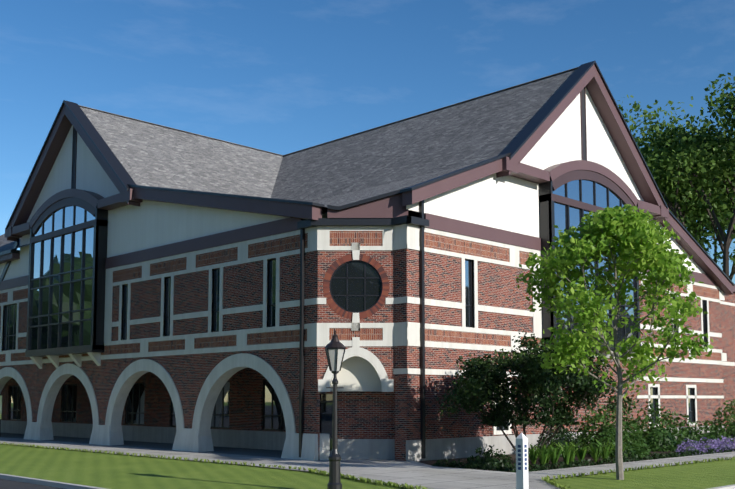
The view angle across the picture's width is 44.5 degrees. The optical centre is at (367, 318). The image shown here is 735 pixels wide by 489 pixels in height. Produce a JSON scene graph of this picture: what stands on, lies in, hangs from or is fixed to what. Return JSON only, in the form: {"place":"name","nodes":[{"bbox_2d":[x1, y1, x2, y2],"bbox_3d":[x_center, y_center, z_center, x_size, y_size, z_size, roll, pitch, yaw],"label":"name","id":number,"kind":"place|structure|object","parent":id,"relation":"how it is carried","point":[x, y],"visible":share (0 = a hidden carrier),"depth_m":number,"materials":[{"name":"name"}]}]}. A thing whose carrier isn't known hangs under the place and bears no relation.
{"place":"outdoors","nodes":[
{"label":"outdoors","id":0,"kind":"place"},
{"bbox_2d":[0,442,734,488],"bbox_3d":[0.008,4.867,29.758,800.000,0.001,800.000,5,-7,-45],"label":"ground","id":1,"kind":"structure","parent":0,"point":[108,470],"depth_m":26.04,"materials":[{"name":"green plant"}]},
{"bbox_2d":[325,330,345,488],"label":"lamp post","id":2,"kind":"object","parent":1,"relation":"on","point":[335,347],"visible":1,"depth_m":21.02,"materials":[{"name":"black metal"}]},
{"bbox_2d":[0,61,734,460],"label":"building","id":3,"kind":"structure","parent":1,"relation":"on","point":[180,319],"depth_m":37.63,"materials":[{"name":"brick"}]},
{"bbox_2d":[0,67,577,251],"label":"roof","id":4,"kind":"structure","parent":3,"relation":"attached to","point":[396,155],"depth_m":45.37,"materials":[{"name":"grey tile"}]},
{"bbox_2d":[431,459,456,467],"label":"ground cover","id":5,"kind":"object","parent":1,"relation":"on","point":[438,463],"visible":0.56,"depth_m":28.81,"materials":[{"name":"green plant"}]},
{"bbox_2d":[448,460,474,467],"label":"ground cover","id":6,"kind":"object","parent":1,"relation":"on","point":[457,464],"visible":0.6,"depth_m":28.37,"materials":[{"name":"green plant"}]},
{"bbox_2d":[462,461,484,469],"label":"ground cover","id":7,"kind":"object","parent":1,"relation":"on","point":[472,465],"visible":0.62,"depth_m":27.81,"materials":[{"name":"green plant"}]},
{"bbox_2d":[466,445,515,468],"bbox_3d":[3.837,4.423,28.608,1.636,0.842,1.592,5,-7,-45],"label":"shrub","id":8,"kind":"object","parent":1,"relation":"on","point":[486,459],"visible":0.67,"depth_m":28.39,"materials":[{"name":"green plant"}]},
{"bbox_2d":[479,462,505,470],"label":"ground cover","id":9,"kind":"object","parent":1,"relation":"on","point":[489,467],"visible":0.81,"depth_m":27.34,"materials":[{"name":"green plant"}]},
{"bbox_2d":[498,462,515,471],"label":"ground cover","id":10,"kind":"object","parent":1,"relation":"on","point":[506,467],"visible":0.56,"depth_m":26.98,"materials":[{"name":"green plant"}]},
{"bbox_2d":[510,463,546,472],"bbox_3d":[4.854,4.526,27.075,1.763,0.302,0.624,5,-7,-45],"label":"ground cover","id":11,"kind":"object","parent":1,"relation":"on","point":[533,468],"visible":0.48,"depth_m":27.01,"materials":[{"name":"green plant"}]},
{"bbox_2d":[437,330,638,462],"bbox_3d":[5.929,2.698,30.601,6.466,4.519,5.126,-2,-5,20],"label":"tree","id":12,"kind":"object","parent":1,"relation":"on","point":[481,381],"visible":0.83,"depth_m":29.86,"materials":[{"name":"green plant"}]},
{"bbox_2d":[479,378,579,428],"bbox_3d":[5.497,2.870,30.915,3.730,1.881,3.335,5,-7,-45],"label":"dark bush","id":13,"kind":"object","parent":12,"relation":"attached to","point":[536,419],"visible":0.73,"depth_m":29.94,"materials":[{"name":"green plant"}]},
{"bbox_2d":[537,462,570,469],"bbox_3d":[5.757,4.629,27.968,1.765,0.282,0.642,5,-7,-45],"label":"ground cover","id":14,"kind":"object","parent":1,"relation":"on","point":[554,465],"visible":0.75,"depth_m":28.03,"materials":[{"name":"green plant"}]},
{"bbox_2d":[529,425,581,456],"bbox_3d":[7.372,4.726,34.565,2.419,1.369,2.005,5,-7,-45],"label":"shrub","id":15,"kind":"object","parent":1,"relation":"on","point":[562,440],"visible":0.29,"depth_m":34.36,"materials":[{"name":"green plant"}]},
{"bbox_2d":[567,459,595,466],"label":"ground cover","id":16,"kind":"object","parent":1,"relation":"on","point":[578,463],"visible":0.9,"depth_m":29.18,"materials":[{"name":"green plant"}]},
{"bbox_2d":[596,457,623,464],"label":"ground cover","id":17,"kind":"object","parent":1,"relation":"on","point":[605,460],"visible":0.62,"depth_m":30.18,"materials":[{"name":"green plant"}]},
{"bbox_2d":[573,400,650,453],"bbox_3d":[9.838,4.444,36.361,3.747,2.344,2.966,5,-7,-45],"label":"shrub","id":18,"kind":"object","parent":1,"relation":"on","point":[585,437],"visible":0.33,"depth_m":35.90,"materials":[{"name":"green plant"}]},
{"bbox_2d":[516,204,713,479],"bbox_3d":[6.738,0.618,24.871,5.251,7.603,5.577,-1,-5,15],"label":"maple tree","id":19,"kind":"object","parent":1,"relation":"on","point":[630,236],"visible":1,"depth_m":24.28,"materials":[{"name":"green plant"}]},
{"bbox_2d":[589,428,649,457],"bbox_3d":[9.555,4.678,33.753,2.662,1.304,2.084,5,-7,-45],"label":"shrub","id":20,"kind":"object","parent":1,"relation":"on","point":[632,448],"visible":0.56,"depth_m":33.43,"materials":[{"name":"green plant"}]},
{"bbox_2d":[623,455,643,461],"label":"ground cover","id":21,"kind":"object","parent":1,"relation":"on","point":[630,459],"visible":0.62,"depth_m":31.41,"materials":[{"name":"green plant"}]},
{"bbox_2d":[643,452,671,459],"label":"ground cover","id":22,"kind":"object","parent":1,"relation":"on","point":[654,456],"visible":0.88,"depth_m":32.57,"materials":[{"name":"green plant"}]},
{"bbox_2d":[622,400,701,451],"bbox_3d":[12.476,4.640,38.394,4.312,2.332,3.130,5,-7,-45],"label":"shrub","id":23,"kind":"object","parent":1,"relation":"on","point":[660,437],"visible":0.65,"depth_m":37.90,"materials":[{"name":"green plant"}]},
{"bbox_2d":[617,73,734,276],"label":"tree","id":24,"kind":"object","parent":1,"relation":"on","point":[686,173],"visible":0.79,"depth_m":64.99,"materials":[{"name":"green plant"}]},
{"bbox_2d":[663,451,689,457],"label":"ground cover","id":25,"kind":"object","parent":1,"relation":"on","point":[675,454],"visible":0.71,"depth_m":33.63,"materials":[{"name":"green plant"}]},
{"bbox_2d":[634,114,734,248],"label":"tree","id":26,"kind":"object","parent":1,"relation":"on","point":[686,211],"visible":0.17,"depth_m":70.15,"materials":[{"name":"green plant"}]},
{"bbox_2d":[638,147,734,280],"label":"tree","id":27,"kind":"object","parent":1,"relation":"on","point":[718,257],"visible":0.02,"depth_m":79.20,"materials":[{"name":"green plant"}]},
{"bbox_2d":[676,438,707,454],"bbox_3d":[12.736,5.101,35.493,1.554,0.698,1.238,5,-7,-45],"label":"catmint","id":28,"kind":"object","parent":1,"relation":"on","point":[687,447],"visible":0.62,"depth_m":35.32,"materials":[{"name":"purple plant"}]},
{"bbox_2d":[683,449,706,455],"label":"ground cover","id":29,"kind":"object","parent":1,"relation":"on","point":[691,453],"visible":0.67,"depth_m":34.67,"materials":[{"name":"green plant"}]},
{"bbox_2d":[681,419,732,445],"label":"shrub","id":30,"kind":"object","parent":1,"relation":"on","point":[709,435],"visible":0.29,"depth_m":40.02,"materials":[{"name":"green plant"}]},
{"bbox_2d":[696,437,723,452],"bbox_3d":[13.809,5.181,36.481,1.493,0.698,1.284,5,-7,-45],"label":"catmint","id":31,"kind":"object","parent":1,"relation":"on","point":[707,446],"visible":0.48,"depth_m":36.31,"materials":[{"name":"purple plant"}]},
{"bbox_2d":[710,412,722,438],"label":"shrub","id":32,"kind":"object","parent":1,"relation":"on","point":[717,424],"visible":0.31,"depth_m":42.59,"materials":[{"name":"green plant"}]},
{"bbox_2d":[707,447,726,453],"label":"ground cover","id":33,"kind":"object","parent":1,"relation":"on","point":[711,450],"visible":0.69,"depth_m":35.93,"materials":[{"name":"green plant"}]},
{"bbox_2d":[710,437,734,450],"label":"catmint","id":34,"kind":"object","parent":1,"relation":"on","point":[722,443],"visible":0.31,"depth_m":37.12,"materials":[{"name":"purple plant"}]},
{"bbox_2d":[712,399,734,441],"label":"shrub","id":35,"kind":"object","parent":1,"relation":"on","point":[730,427],"visible":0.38,"depth_m":43.76,"materials":[{"name":"green plant"}]},
{"bbox_2d":[715,436,734,447],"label":"catmint","id":36,"kind":"object","parent":1,"relation":"on","point":[731,443],"visible":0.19,"depth_m":38.16,"materials":[{"name":"purple plant"}]},
{"bbox_2d":[723,446,734,451],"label":"ground cover","id":37,"kind":"object","parent":1,"relation":"on","point":[728,450],"visible":0.38,"depth_m":36.85,"materials":[{"name":"green plant"}]},
{"bbox_2d":[0,433,734,488],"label":"paving","id":38,"kind":"structure","parent":0,"point":[421,473],"depth_m":28.70,"materials":[{"name":"concrete"}]},
{"bbox_2d":[0,396,1,433],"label":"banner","id":39,"kind":"object","parent":38,"relation":"on","point":[0,411],"visible":0.89,"depth_m":49.80,"materials":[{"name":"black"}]},
{"bbox_2d":[516,432,528,488],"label":"street post","id":40,"kind":"object","parent":38,"relation":"on","point":[522,480],"visible":1,"depth_m":17.45,"materials":[{"name":"white"}]},
{"bbox_2d":[528,439,628,464],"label":"daylilies","id":41,"kind":"object","parent":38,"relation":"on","point":[569,452],"visible":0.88,"depth_m":30.04,"materials":[{"name":"green plant"}]},
{"bbox_2d":[0,0,734,283],"label":"sky","id":42,"kind":"structure","parent":0,"point":[282,77],"materials":[{"name":"blue"}]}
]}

